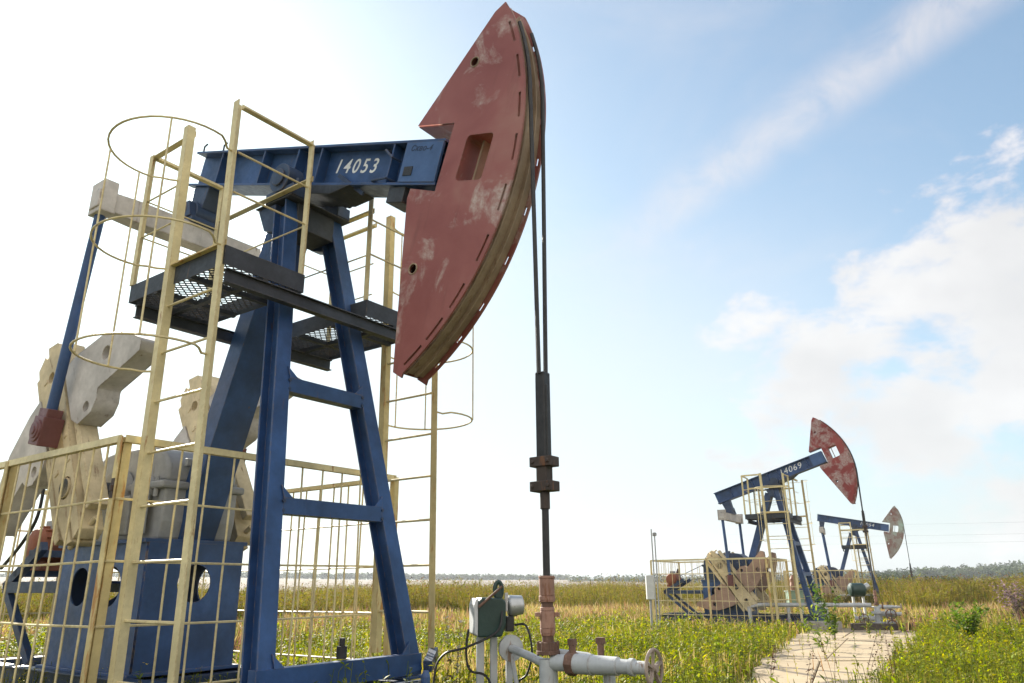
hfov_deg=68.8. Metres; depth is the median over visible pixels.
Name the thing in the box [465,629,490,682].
cable
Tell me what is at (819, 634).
sapling
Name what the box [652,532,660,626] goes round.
metal pole
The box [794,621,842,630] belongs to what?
concrete block
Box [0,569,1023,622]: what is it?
reeds
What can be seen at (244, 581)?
field
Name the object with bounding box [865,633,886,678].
dry weed
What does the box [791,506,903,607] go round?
pumpjack
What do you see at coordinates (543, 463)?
wire rope bridle
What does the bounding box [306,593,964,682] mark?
ground
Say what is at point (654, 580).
metal pole
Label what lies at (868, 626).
sapling
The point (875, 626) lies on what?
timber sleeper
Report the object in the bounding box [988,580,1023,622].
bush
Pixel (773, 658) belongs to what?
dry weed
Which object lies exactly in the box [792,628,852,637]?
concrete slab
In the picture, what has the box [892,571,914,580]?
field tree
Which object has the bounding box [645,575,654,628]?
switch box
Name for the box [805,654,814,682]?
dry weed
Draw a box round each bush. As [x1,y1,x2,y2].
[943,599,991,645]
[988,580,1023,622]
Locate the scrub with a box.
[771,575,1019,585]
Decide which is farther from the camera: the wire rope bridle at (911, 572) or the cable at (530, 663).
the wire rope bridle at (911, 572)
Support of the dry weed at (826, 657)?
on the concrete slab at (842, 665)
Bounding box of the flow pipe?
[747,603,871,625]
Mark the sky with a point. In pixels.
(765, 218)
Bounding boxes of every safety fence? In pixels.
[0,434,398,682]
[650,557,792,625]
[783,570,860,602]
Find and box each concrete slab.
[754,661,819,682]
[761,638,847,662]
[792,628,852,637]
[813,661,895,682]
[826,637,917,660]
[844,630,914,638]
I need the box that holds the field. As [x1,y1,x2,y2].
[0,577,701,591]
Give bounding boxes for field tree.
[875,571,897,578]
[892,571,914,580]
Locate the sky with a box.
[0,0,1023,579]
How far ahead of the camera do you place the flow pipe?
33.52 m
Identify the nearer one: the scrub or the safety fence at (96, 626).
the safety fence at (96, 626)
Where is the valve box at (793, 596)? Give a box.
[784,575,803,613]
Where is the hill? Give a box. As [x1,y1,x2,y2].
[843,559,1023,580]
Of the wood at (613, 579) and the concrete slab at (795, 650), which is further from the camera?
the wood at (613, 579)
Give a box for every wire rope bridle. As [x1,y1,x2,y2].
[518,21,559,575]
[820,420,874,589]
[897,509,913,583]
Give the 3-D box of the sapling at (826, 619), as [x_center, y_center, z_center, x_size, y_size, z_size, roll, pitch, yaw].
[10.482,8.966,25.007,1.152,1.992,1.293,-6,-19,17]
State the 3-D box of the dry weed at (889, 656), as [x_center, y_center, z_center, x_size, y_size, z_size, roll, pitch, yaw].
[5.154,4.407,10.093,0.166,1.012,0.544,-7,-19,21]
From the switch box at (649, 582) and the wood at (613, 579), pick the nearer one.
the switch box at (649, 582)
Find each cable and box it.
[433,611,502,682]
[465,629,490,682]
[514,623,532,681]
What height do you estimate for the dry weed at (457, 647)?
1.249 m
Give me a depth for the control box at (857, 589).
37.23 m
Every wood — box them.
[0,571,571,579]
[567,570,940,583]
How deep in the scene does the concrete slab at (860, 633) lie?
28.19 m
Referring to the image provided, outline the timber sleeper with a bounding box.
[850,623,919,630]
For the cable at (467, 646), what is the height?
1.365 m
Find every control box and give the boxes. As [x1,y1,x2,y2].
[469,580,523,682]
[847,583,870,620]
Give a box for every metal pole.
[651,529,657,629]
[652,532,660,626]
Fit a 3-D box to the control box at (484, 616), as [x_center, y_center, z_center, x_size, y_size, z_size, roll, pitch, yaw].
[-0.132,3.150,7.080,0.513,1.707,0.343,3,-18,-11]
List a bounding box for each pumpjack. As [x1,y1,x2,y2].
[0,2,545,682]
[646,417,857,627]
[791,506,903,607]
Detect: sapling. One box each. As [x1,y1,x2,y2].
[799,605,842,651]
[806,579,841,639]
[854,607,872,638]
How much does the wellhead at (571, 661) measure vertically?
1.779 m
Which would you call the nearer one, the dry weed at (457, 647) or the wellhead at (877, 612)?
the dry weed at (457, 647)
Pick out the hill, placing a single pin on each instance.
(1004, 570)
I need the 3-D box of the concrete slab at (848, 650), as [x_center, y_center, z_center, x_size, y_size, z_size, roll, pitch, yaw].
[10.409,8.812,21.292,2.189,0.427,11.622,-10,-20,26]
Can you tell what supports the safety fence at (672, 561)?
on the ground at (753, 674)
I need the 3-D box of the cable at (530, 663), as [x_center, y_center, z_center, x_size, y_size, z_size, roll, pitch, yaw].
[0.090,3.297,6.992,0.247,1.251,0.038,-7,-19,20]
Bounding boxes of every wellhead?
[498,576,663,682]
[855,590,901,623]
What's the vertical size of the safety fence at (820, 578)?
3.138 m
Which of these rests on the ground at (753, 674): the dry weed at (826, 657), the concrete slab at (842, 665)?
the concrete slab at (842, 665)
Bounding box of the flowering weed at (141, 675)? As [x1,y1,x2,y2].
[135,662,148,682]
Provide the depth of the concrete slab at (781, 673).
14.40 m
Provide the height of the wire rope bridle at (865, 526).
7.968 m
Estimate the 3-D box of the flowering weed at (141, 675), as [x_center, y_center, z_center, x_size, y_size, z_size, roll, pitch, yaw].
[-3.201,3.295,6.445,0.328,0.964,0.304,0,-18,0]
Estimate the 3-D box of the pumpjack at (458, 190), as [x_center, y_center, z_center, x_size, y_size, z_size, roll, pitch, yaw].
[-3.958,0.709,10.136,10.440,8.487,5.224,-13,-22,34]
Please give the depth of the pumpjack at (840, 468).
35.54 m
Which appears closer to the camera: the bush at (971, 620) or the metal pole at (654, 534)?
the bush at (971, 620)
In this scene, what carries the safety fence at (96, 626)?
on the ground at (753, 674)
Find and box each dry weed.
[442,616,462,682]
[769,644,775,681]
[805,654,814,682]
[806,636,838,682]
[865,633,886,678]
[884,629,896,679]

